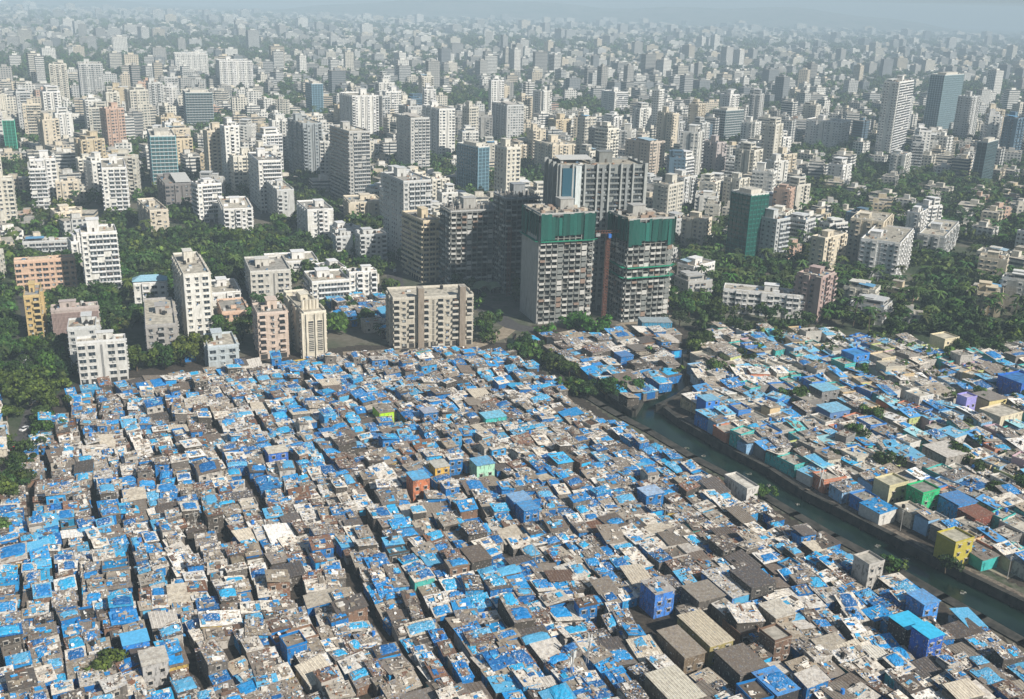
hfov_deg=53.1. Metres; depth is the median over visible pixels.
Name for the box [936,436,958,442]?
house
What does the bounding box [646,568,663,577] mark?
shanty house
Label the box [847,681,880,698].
shanty house
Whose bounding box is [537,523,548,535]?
shanty house
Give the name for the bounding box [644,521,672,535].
shanty house
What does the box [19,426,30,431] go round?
parked car
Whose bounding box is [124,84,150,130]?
apartment building
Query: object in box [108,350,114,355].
window
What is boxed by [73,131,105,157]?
apartment building
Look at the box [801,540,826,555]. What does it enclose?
shanty house
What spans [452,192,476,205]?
apartment building
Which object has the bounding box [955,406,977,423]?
house
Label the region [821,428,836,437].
house
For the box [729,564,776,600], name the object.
shanty house
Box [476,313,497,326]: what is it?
broadleaf tree
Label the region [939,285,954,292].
broadleaf tree
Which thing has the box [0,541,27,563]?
shanty house
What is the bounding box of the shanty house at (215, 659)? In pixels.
[200,645,228,685]
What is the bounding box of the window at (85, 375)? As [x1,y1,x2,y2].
[81,372,87,377]
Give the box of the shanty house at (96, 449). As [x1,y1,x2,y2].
[81,444,107,455]
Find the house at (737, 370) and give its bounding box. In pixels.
[729,365,748,378]
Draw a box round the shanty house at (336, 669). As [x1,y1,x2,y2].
[331,665,343,677]
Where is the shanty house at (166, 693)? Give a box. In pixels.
[144,686,175,698]
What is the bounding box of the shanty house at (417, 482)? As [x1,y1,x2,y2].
[406,469,430,501]
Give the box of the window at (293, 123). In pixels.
[293,123,303,169]
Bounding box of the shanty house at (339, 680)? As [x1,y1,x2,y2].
[320,677,344,695]
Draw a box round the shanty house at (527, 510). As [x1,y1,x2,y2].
[515,499,539,523]
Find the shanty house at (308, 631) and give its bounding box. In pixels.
[285,624,318,638]
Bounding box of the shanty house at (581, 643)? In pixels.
[576,637,600,652]
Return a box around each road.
[0,290,40,473]
[343,327,514,354]
[377,285,537,332]
[385,256,403,286]
[616,254,680,329]
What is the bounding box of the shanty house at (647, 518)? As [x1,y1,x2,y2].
[633,513,659,524]
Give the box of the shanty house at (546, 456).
[541,451,555,462]
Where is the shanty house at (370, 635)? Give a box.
[353,627,382,644]
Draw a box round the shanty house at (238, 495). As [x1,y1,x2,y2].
[226,489,254,503]
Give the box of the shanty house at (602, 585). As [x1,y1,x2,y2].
[590,575,620,598]
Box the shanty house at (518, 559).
[504,554,536,564]
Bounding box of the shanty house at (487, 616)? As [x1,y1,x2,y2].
[479,610,503,626]
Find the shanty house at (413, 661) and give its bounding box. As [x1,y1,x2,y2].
[408,646,437,672]
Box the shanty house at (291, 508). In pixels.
[282,505,300,516]
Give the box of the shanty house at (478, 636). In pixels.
[463,626,495,646]
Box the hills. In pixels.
[4,0,1020,33]
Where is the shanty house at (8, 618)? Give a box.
[0,610,23,625]
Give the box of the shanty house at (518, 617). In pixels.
[505,604,536,629]
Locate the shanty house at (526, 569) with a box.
[515,560,537,575]
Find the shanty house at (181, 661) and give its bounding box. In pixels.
[168,643,188,675]
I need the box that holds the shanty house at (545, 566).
[529,563,556,576]
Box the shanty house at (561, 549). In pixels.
[554,546,565,551]
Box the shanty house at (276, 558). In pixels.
[264,550,290,568]
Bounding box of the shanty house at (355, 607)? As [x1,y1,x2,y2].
[331,593,368,621]
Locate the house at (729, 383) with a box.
[719,377,744,389]
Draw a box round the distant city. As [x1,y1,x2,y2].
[0,0,1023,323]
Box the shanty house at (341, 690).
[324,680,355,698]
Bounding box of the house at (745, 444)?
[737,434,761,454]
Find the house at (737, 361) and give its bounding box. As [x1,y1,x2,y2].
[726,358,746,364]
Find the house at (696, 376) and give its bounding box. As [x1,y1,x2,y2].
[690,368,708,384]
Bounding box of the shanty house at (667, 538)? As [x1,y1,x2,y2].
[657,530,688,545]
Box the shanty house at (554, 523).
[542,513,568,533]
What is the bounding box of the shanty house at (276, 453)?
[264,444,288,463]
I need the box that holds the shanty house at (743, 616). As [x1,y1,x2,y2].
[725,603,764,629]
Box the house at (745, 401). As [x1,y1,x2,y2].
[737,397,756,404]
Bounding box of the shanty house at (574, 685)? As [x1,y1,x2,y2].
[561,676,589,692]
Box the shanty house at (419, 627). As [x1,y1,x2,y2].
[404,617,435,637]
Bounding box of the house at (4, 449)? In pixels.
[0,437,9,459]
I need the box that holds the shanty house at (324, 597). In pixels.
[303,587,333,616]
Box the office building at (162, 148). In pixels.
[147,127,178,184]
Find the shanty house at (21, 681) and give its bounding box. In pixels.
[4,667,37,693]
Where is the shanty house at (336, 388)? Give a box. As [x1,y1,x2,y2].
[322,385,342,396]
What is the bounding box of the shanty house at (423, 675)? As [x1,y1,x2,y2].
[417,665,449,687]
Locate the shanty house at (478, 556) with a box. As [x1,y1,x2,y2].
[460,544,492,573]
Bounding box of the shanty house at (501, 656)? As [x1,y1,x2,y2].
[482,646,515,670]
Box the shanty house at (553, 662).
[541,652,569,675]
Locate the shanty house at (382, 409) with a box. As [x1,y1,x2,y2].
[372,403,393,420]
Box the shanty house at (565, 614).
[549,606,583,623]
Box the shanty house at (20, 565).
[16,552,29,570]
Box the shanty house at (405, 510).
[398,502,419,517]
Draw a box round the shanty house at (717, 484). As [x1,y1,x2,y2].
[699,476,731,493]
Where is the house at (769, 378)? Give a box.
[756,375,780,384]
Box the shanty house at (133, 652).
[129,645,154,662]
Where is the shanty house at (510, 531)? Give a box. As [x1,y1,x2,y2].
[497,524,524,552]
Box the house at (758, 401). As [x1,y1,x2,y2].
[751,397,775,405]
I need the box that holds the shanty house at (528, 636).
[518,624,551,651]
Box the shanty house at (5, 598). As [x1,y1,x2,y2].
[0,594,21,607]
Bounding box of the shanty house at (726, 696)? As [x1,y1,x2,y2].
[720,693,730,698]
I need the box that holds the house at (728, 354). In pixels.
[719,347,741,360]
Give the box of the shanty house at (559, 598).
[538,589,569,606]
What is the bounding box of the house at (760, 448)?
[753,439,776,459]
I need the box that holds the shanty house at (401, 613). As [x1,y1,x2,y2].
[386,608,410,621]
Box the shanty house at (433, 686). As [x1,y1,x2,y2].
[425,675,456,693]
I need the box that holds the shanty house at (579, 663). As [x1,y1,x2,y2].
[560,657,588,670]
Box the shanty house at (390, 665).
[379,655,414,680]
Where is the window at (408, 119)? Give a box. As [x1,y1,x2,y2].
[406,119,408,161]
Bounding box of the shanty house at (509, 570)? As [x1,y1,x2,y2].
[498,563,521,576]
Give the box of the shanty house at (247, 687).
[236,679,256,693]
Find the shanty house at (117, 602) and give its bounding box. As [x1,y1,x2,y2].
[107,593,136,611]
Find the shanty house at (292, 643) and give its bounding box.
[279,630,306,666]
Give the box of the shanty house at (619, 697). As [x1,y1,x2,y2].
[607,696,623,698]
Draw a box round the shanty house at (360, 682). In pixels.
[348,667,377,696]
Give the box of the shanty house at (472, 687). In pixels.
[463,681,492,698]
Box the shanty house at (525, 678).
[513,667,542,698]
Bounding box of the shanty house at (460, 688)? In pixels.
[454,682,468,695]
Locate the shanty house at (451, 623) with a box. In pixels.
[445,616,467,640]
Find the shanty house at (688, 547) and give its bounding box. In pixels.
[679,542,704,552]
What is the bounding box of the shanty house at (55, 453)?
[45,448,62,468]
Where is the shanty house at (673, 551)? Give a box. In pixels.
[661,545,687,558]
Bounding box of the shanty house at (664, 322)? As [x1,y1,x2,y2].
[638,317,672,328]
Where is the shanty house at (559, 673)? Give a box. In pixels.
[550,661,578,684]
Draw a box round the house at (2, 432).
[0,429,6,439]
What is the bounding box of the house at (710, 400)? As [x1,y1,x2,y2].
[696,393,720,413]
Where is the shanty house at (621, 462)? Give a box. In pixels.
[611,457,633,468]
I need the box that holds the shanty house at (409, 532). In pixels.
[393,526,425,547]
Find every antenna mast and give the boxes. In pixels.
[569,649,577,677]
[585,633,593,665]
[816,468,823,486]
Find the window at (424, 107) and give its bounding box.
[424,107,438,155]
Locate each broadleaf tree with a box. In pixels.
[0,289,13,305]
[0,315,26,336]
[0,317,19,335]
[0,333,24,358]
[0,342,22,360]
[0,360,21,371]
[0,366,53,401]
[0,368,8,389]
[0,371,31,388]
[0,406,23,420]
[0,450,34,465]
[0,471,30,484]
[0,474,20,496]
[0,476,18,494]
[0,517,11,527]
[1,311,19,318]
[3,339,14,357]
[3,405,18,418]
[3,462,25,480]
[6,436,46,450]
[7,256,15,272]
[7,351,57,370]
[7,451,36,463]
[8,368,26,375]
[8,464,24,484]
[9,467,37,479]
[13,377,45,406]
[15,344,41,355]
[16,334,48,357]
[19,247,35,255]
[19,363,44,378]
[23,250,47,256]
[29,404,50,421]
[32,418,66,430]
[36,333,67,350]
[36,349,56,379]
[37,395,71,411]
[38,379,55,394]
[44,284,68,301]
[45,292,73,304]
[46,343,60,354]
[49,339,69,353]
[53,249,81,262]
[54,358,73,376]
[64,286,77,295]
[66,283,87,295]
[73,294,97,302]
[76,265,83,276]
[79,648,128,672]
[86,290,121,307]
[87,280,103,293]
[87,282,116,291]
[98,288,128,301]
[99,306,112,319]
[102,300,125,317]
[117,228,143,239]
[117,307,141,322]
[119,251,142,259]
[120,267,134,276]
[121,272,136,277]
[123,253,155,265]
[127,344,158,370]
[127,348,155,368]
[128,303,143,314]
[129,248,155,257]
[136,256,161,265]
[137,250,163,264]
[139,238,173,249]
[149,270,172,275]
[151,341,175,368]
[162,258,171,270]
[163,246,181,259]
[164,271,173,288]
[165,225,189,237]
[170,242,188,250]
[170,245,192,255]
[171,338,203,364]
[175,331,213,357]
[176,343,203,364]
[200,254,207,260]
[204,248,224,262]
[209,265,219,277]
[210,314,224,327]
[213,230,233,243]
[213,263,229,277]
[214,264,244,278]
[216,245,243,258]
[216,252,245,265]
[218,315,249,332]
[227,229,247,242]
[228,322,248,332]
[234,259,244,277]
[246,239,265,248]
[246,306,251,325]
[247,244,267,256]
[250,292,267,301]
[263,219,290,233]
[280,240,297,251]
[295,259,314,276]
[296,241,312,250]
[326,311,346,324]
[330,263,350,270]
[360,307,374,317]
[365,254,396,268]
[374,263,385,275]
[386,248,401,259]
[450,273,476,287]
[473,319,493,339]
[474,312,500,322]
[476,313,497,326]
[478,311,502,321]
[484,309,503,323]
[506,341,527,358]
[511,277,520,293]
[512,285,519,301]
[516,341,534,355]
[517,333,545,346]
[544,352,567,362]
[558,311,581,328]
[559,360,582,375]
[570,380,598,395]
[576,386,594,396]
[579,314,601,331]
[589,314,612,331]
[589,377,619,398]
[597,377,627,397]
[623,375,645,388]
[661,310,691,325]
[668,262,676,272]
[669,286,692,297]
[677,296,704,316]
[686,330,715,342]
[686,338,706,350]
[689,252,712,259]
[692,330,714,342]
[697,293,711,301]
[702,360,728,369]
[703,248,721,258]
[703,296,738,314]
[704,273,717,281]
[708,357,734,370]
[711,281,722,292]
[713,274,742,292]
[715,265,728,277]
[732,318,752,330]
[737,347,757,358]
[740,263,767,279]
[740,266,758,275]
[754,257,779,276]
[754,304,788,320]
[754,483,778,498]
[757,279,785,285]
[758,304,781,311]
[766,278,790,287]
[769,263,791,280]
[777,386,801,395]
[778,258,804,267]
[781,281,793,288]
[782,385,810,395]
[788,391,803,405]
[792,311,817,327]
[822,307,859,325]
[823,301,841,320]
[829,448,840,454]
[840,267,870,279]
[844,422,871,438]
[847,425,862,436]
[855,363,868,372]
[859,403,884,419]
[872,450,906,466]
[879,554,903,572]
[888,320,908,337]
[891,302,910,319]
[905,321,927,335]
[920,298,952,307]
[922,317,951,334]
[927,312,955,330]
[936,298,959,312]
[937,554,964,572]
[938,312,951,325]
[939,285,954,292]
[948,440,974,462]
[951,329,983,343]
[953,338,979,349]
[958,285,976,300]
[958,331,984,341]
[963,311,990,335]
[965,273,995,284]
[970,458,986,473]
[973,385,986,395]
[981,338,1008,352]
[983,481,1004,490]
[985,480,1001,492]
[1013,473,1023,490]
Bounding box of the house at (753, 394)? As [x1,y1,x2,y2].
[743,389,764,398]
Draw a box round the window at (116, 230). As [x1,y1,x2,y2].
[116,230,122,284]
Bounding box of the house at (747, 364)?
[737,363,751,365]
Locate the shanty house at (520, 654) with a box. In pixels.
[508,646,536,663]
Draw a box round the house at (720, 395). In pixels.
[704,389,727,400]
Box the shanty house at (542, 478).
[535,471,560,485]
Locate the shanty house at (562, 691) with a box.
[538,682,576,698]
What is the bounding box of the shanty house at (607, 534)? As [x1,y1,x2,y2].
[595,524,626,545]
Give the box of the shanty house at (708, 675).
[689,667,727,684]
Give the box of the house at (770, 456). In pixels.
[765,448,788,467]
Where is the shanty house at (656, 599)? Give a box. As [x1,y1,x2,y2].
[639,576,675,618]
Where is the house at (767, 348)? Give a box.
[751,340,772,355]
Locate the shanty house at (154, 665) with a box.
[137,645,170,687]
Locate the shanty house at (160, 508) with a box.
[155,500,178,514]
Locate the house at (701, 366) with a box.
[695,364,710,369]
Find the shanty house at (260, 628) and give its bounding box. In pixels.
[245,619,271,638]
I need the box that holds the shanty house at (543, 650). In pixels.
[529,637,561,671]
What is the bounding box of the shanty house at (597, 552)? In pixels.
[581,545,610,563]
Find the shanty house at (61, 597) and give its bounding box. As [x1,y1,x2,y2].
[51,588,78,616]
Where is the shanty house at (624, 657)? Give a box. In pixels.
[607,647,637,672]
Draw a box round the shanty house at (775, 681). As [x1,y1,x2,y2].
[751,665,800,698]
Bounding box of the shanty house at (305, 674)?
[295,654,336,693]
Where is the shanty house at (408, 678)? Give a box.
[392,666,422,692]
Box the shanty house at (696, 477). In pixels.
[688,474,702,484]
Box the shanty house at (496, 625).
[483,619,507,631]
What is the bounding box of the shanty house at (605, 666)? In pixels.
[594,658,625,681]
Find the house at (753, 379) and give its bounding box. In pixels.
[738,374,759,382]
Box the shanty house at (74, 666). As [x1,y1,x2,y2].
[66,653,100,689]
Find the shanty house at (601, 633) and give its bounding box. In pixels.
[580,628,611,640]
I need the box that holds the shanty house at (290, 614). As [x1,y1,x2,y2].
[279,606,307,620]
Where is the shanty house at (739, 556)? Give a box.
[724,549,761,567]
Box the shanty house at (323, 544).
[308,534,333,557]
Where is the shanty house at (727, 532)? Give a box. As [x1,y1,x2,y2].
[710,526,737,538]
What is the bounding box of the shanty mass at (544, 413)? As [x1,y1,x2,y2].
[0,291,1023,698]
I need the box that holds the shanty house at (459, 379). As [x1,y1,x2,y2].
[444,376,468,382]
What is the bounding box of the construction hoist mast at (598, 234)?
[595,230,618,317]
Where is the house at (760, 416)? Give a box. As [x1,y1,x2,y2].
[751,410,768,419]
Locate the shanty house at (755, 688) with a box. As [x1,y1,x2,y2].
[735,678,773,698]
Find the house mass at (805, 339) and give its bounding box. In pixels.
[0,321,1023,520]
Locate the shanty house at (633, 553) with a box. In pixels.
[619,547,646,560]
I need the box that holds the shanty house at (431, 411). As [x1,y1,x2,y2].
[419,406,438,422]
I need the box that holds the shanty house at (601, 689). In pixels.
[582,679,613,698]
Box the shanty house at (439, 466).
[429,458,450,475]
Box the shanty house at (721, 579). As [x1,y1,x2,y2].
[701,567,749,603]
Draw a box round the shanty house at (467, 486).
[461,479,489,498]
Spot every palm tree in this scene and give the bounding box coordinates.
[245,308,252,334]
[835,279,850,294]
[850,296,865,326]
[862,306,879,331]
[906,285,923,303]
[1008,293,1023,312]
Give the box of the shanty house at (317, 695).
[304,690,327,698]
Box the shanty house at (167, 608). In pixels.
[147,607,170,616]
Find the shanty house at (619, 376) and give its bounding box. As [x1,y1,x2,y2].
[611,372,640,388]
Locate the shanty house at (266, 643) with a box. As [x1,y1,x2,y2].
[260,638,271,647]
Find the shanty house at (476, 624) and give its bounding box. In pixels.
[466,620,481,628]
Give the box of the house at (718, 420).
[707,414,729,434]
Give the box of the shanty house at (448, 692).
[435,684,458,698]
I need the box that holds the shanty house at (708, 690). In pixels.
[695,679,718,698]
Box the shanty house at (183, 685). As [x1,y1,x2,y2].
[170,675,200,698]
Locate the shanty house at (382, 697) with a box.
[372,694,389,698]
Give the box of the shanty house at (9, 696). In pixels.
[0,693,19,698]
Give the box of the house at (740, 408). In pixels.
[729,402,750,417]
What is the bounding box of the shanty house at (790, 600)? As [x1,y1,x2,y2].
[763,589,805,612]
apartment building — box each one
[0,88,7,116]
[0,107,6,118]
[0,112,3,140]
[0,169,17,222]
[0,248,6,279]
[2,117,17,148]
[13,254,77,293]
[15,86,30,130]
[22,99,40,136]
[22,236,67,254]
[23,280,48,339]
[28,150,57,202]
[28,160,50,209]
[36,112,60,148]
[40,85,61,111]
[41,110,54,116]
[48,60,69,98]
[50,203,81,230]
[50,299,100,334]
[53,107,73,136]
[55,176,80,201]
[56,161,58,178]
[66,311,101,368]
[67,229,82,263]
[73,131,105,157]
[75,153,90,171]
[75,329,128,384]
[77,59,104,95]
[79,217,122,296]
[83,94,100,128]
[83,151,101,201]
[88,101,106,134]
[99,102,126,146]
[100,154,130,213]
[103,86,120,106]
[106,149,117,157]
[112,82,128,103]
[112,148,140,199]
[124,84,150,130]
[132,274,168,303]
[136,197,169,231]
[137,77,155,88]
[143,297,178,357]
[146,77,163,105]
[155,112,180,124]
[156,172,191,204]
[162,118,182,126]
[163,82,178,114]
[164,72,179,94]
[166,122,190,136]
[171,248,213,335]
[173,50,208,73]
[175,133,192,168]
[190,177,221,222]
[198,170,225,193]
[200,152,204,169]
[202,122,222,175]
[202,328,239,367]
[211,276,241,305]
[215,56,252,88]
[216,297,248,323]
[217,196,253,230]
[219,117,239,192]
[229,146,249,197]
[236,118,256,139]
[244,255,291,304]
[248,147,281,213]
[250,140,271,152]
[251,296,289,359]
[255,126,283,169]
[263,143,282,177]
[264,249,317,277]
[266,178,294,216]
[268,114,282,132]
[280,114,292,160]
[283,289,327,358]
[287,113,321,172]
[287,130,288,165]
[296,198,333,238]
[299,111,311,118]
[303,267,349,302]
[305,80,323,111]
[315,258,346,269]
[319,132,330,176]
[329,121,370,198]
[330,220,359,243]
[332,228,352,260]
[334,104,339,123]
[339,88,378,136]
[343,193,379,219]
[346,264,377,299]
[354,227,386,261]
[365,182,380,196]
[370,138,373,162]
[375,78,394,93]
[376,91,389,128]
[377,71,389,80]
[379,186,383,222]
[380,165,410,185]
[382,86,400,112]
[383,166,431,260]
[385,284,473,348]
[396,109,429,169]
[398,99,421,114]
[400,206,441,282]
[401,94,414,103]
[407,166,422,175]
[408,93,421,104]
[418,72,433,93]
[422,83,435,103]
[422,101,454,158]
[427,172,449,199]
[431,200,443,204]
[431,203,443,218]
[437,183,457,203]
[438,195,498,287]
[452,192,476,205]
[455,110,461,134]
[458,125,478,141]
[462,101,478,129]
[478,111,492,137]
[479,136,494,159]
[488,75,503,109]
[492,98,523,139]
[492,182,540,293]
[494,138,520,201]
[504,84,509,98]
[510,140,530,160]
[512,137,525,141]
[516,102,527,121]
[519,196,596,323]
[520,179,529,190]
[526,123,545,160]
[527,181,542,202]
[532,86,551,112]
[534,134,579,170]
[543,150,647,310]
[548,113,570,134]
[573,111,583,137]
[577,111,596,149]
[579,144,595,157]
[588,121,601,149]
[594,121,618,157]
[601,87,627,111]
[602,111,622,128]
[602,202,676,321]
[618,123,635,146]
[625,133,665,173]
[632,102,651,131]
[646,177,661,194]
[647,172,661,181]
[651,85,664,126]
[652,173,683,213]
[656,106,678,150]
[666,149,685,173]
[666,150,694,173]
[668,211,683,234]
[674,270,712,293]
[675,169,697,204]
[677,116,684,142]
[677,255,714,274]
[679,124,704,175]
[679,211,711,247]
[687,99,706,128]
[692,116,709,138]
[694,190,718,210]
[699,173,720,198]
[701,135,727,171]
[705,198,720,222]
[712,106,743,139]
[712,172,723,199]
[719,89,739,106]
[721,172,751,210]
[722,282,803,318]
[724,155,734,175]
[725,186,769,258]
[734,141,762,174]
[740,116,761,140]
[748,89,764,120]
[751,162,777,191]
[754,139,760,146]
[758,207,790,260]
[760,117,783,161]
[765,153,788,182]
[766,191,772,206]
[768,204,794,215]
[772,183,795,208]
[778,147,796,172]
[781,130,791,151]
[783,176,810,210]
[787,212,815,242]
[793,264,837,322]
[802,100,820,118]
[804,115,850,147]
[807,229,847,270]
[818,217,847,233]
[827,156,851,184]
[841,278,880,304]
[845,206,870,232]
[845,210,893,260]
[848,293,892,325]
[856,225,914,280]
[874,75,913,152]
[888,150,911,174]
[905,205,929,237]
[907,96,913,128]
[910,135,924,174]
[914,124,931,152]
[915,218,958,252]
[916,196,942,222]
[923,72,964,128]
[929,133,938,150]
[952,91,980,138]
[971,137,998,183]
[971,280,1003,317]
[974,245,1011,268]
[977,250,1008,275]
[982,109,1000,138]
[983,103,1005,135]
[995,112,1002,142]
[999,111,1023,149]
[999,269,1023,311]
[1014,229,1023,246]
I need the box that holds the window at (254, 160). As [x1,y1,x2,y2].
[254,160,259,208]
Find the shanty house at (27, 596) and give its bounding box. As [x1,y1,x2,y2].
[21,590,33,608]
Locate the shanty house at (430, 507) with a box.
[419,502,445,524]
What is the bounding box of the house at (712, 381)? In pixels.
[700,376,722,387]
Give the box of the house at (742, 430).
[729,425,754,448]
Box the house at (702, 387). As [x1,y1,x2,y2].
[692,383,712,391]
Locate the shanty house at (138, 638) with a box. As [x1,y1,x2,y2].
[119,628,150,658]
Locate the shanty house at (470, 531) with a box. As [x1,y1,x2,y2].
[459,520,487,544]
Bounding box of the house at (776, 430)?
[761,424,781,433]
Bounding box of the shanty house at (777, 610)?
[758,598,796,625]
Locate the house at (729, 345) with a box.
[725,343,741,353]
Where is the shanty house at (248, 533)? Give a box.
[231,527,258,543]
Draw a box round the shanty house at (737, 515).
[724,506,756,525]
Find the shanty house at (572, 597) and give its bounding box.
[566,593,584,608]
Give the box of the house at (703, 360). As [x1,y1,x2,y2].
[694,359,706,363]
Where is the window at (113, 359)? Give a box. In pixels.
[109,357,115,361]
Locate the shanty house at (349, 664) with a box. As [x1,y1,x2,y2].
[337,651,366,680]
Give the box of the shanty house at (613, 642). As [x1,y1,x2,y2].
[595,636,628,650]
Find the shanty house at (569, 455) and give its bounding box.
[565,450,574,470]
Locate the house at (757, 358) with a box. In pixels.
[749,356,763,362]
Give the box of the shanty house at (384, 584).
[371,577,399,592]
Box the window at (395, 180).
[395,180,402,245]
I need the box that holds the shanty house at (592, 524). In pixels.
[586,519,602,534]
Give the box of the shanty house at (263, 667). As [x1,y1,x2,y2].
[250,657,278,676]
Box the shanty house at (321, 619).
[315,612,331,626]
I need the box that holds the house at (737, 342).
[728,340,742,347]
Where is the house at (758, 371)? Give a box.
[746,366,769,375]
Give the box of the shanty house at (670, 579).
[661,574,682,603]
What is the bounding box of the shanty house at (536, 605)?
[527,599,544,611]
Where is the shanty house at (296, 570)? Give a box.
[270,560,306,587]
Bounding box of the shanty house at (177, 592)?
[166,581,195,609]
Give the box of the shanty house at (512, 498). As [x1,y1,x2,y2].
[506,490,531,518]
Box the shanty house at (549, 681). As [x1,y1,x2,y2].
[528,675,557,689]
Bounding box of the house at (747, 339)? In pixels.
[740,337,753,341]
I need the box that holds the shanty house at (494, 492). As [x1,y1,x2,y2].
[489,490,498,493]
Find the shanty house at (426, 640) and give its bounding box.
[411,633,437,656]
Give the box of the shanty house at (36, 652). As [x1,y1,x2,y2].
[28,640,52,659]
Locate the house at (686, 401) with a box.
[680,392,697,413]
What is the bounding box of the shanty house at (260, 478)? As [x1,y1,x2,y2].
[253,474,281,492]
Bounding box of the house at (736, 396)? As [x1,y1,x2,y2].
[726,392,747,399]
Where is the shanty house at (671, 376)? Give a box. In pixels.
[652,366,682,383]
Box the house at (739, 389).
[731,387,748,395]
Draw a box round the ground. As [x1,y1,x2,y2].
[0,0,1023,698]
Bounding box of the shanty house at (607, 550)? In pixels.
[600,545,620,555]
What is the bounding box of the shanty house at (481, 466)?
[469,455,494,477]
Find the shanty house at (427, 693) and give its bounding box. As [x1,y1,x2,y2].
[399,687,436,698]
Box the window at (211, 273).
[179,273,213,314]
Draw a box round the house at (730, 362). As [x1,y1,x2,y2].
[723,361,736,371]
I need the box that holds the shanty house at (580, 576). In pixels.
[553,561,588,580]
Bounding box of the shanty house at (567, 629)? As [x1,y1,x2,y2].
[554,622,586,644]
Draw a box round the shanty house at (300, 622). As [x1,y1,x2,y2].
[288,616,311,629]
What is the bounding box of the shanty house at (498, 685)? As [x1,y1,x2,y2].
[487,672,519,698]
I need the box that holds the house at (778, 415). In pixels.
[767,411,790,421]
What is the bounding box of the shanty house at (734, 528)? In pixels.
[729,526,741,535]
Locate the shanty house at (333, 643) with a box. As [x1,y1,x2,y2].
[320,636,344,654]
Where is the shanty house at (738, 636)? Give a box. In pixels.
[722,617,759,643]
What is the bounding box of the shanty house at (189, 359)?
[183,354,195,361]
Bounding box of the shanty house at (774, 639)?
[758,623,791,662]
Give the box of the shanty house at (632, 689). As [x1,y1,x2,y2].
[616,680,649,698]
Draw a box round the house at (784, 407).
[776,401,790,411]
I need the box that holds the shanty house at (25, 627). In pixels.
[0,620,29,652]
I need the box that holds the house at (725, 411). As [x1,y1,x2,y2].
[713,405,735,417]
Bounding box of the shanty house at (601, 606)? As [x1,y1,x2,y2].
[586,594,605,615]
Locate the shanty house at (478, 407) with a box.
[472,401,495,411]
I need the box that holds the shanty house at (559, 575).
[544,569,573,582]
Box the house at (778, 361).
[770,359,788,365]
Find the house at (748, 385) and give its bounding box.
[741,380,760,389]
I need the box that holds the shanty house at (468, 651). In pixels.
[462,640,477,663]
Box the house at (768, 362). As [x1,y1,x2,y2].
[759,359,779,367]
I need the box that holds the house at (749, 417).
[740,413,758,422]
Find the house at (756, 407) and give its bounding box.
[746,402,760,412]
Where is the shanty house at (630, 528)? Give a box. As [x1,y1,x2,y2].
[620,523,643,538]
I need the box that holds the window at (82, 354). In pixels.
[79,352,85,357]
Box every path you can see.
[682,416,1023,596]
[988,566,1013,578]
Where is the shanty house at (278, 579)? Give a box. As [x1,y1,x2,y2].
[264,569,291,598]
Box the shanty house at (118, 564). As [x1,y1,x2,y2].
[102,556,130,578]
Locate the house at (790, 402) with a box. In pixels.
[778,389,792,404]
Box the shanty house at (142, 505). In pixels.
[125,499,147,515]
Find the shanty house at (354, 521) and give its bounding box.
[342,518,362,525]
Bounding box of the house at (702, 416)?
[694,408,718,430]
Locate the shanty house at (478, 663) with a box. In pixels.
[470,651,488,677]
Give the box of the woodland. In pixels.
[0,4,1023,572]
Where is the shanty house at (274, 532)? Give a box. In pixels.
[263,522,295,542]
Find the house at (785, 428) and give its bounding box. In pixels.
[772,422,797,438]
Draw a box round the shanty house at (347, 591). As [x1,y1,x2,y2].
[333,587,354,596]
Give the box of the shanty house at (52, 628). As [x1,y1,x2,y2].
[28,621,59,641]
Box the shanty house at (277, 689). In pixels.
[259,679,290,698]
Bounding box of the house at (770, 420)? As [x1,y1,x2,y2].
[761,418,777,425]
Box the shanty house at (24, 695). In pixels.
[19,691,30,698]
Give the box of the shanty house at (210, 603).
[195,596,219,611]
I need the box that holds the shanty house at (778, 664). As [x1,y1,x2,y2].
[767,660,794,675]
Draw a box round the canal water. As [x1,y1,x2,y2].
[507,338,1023,636]
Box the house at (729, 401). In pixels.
[720,398,738,405]
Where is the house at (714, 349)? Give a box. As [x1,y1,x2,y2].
[707,343,727,355]
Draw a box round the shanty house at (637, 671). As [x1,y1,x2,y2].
[627,661,653,689]
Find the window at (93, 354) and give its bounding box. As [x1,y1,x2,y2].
[88,351,95,356]
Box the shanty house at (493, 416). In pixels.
[479,410,506,422]
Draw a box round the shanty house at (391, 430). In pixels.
[379,428,398,435]
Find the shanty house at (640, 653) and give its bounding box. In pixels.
[626,634,662,662]
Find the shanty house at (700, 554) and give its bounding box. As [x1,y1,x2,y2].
[677,550,708,559]
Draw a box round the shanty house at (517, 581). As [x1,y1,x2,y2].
[507,573,530,591]
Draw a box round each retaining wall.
[506,346,1023,646]
[537,353,676,416]
[655,354,1023,611]
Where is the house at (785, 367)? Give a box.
[772,363,791,370]
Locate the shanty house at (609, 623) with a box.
[601,612,618,636]
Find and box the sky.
[130,0,1023,26]
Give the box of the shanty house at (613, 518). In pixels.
[597,512,628,526]
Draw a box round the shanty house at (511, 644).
[497,639,521,649]
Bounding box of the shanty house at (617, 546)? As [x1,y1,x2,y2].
[610,540,638,554]
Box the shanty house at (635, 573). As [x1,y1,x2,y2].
[619,564,650,586]
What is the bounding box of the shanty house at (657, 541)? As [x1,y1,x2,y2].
[641,536,667,547]
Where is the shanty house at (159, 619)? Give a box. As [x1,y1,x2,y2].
[148,609,177,640]
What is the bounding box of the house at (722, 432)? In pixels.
[712,422,735,443]
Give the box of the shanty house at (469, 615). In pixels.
[453,608,481,623]
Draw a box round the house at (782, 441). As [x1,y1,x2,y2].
[767,433,794,451]
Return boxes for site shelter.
[468,284,481,291]
[475,281,489,293]
[485,281,505,293]
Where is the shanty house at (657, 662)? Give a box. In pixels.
[645,654,674,669]
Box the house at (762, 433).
[753,427,775,439]
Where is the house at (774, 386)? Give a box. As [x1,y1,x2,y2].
[767,381,792,392]

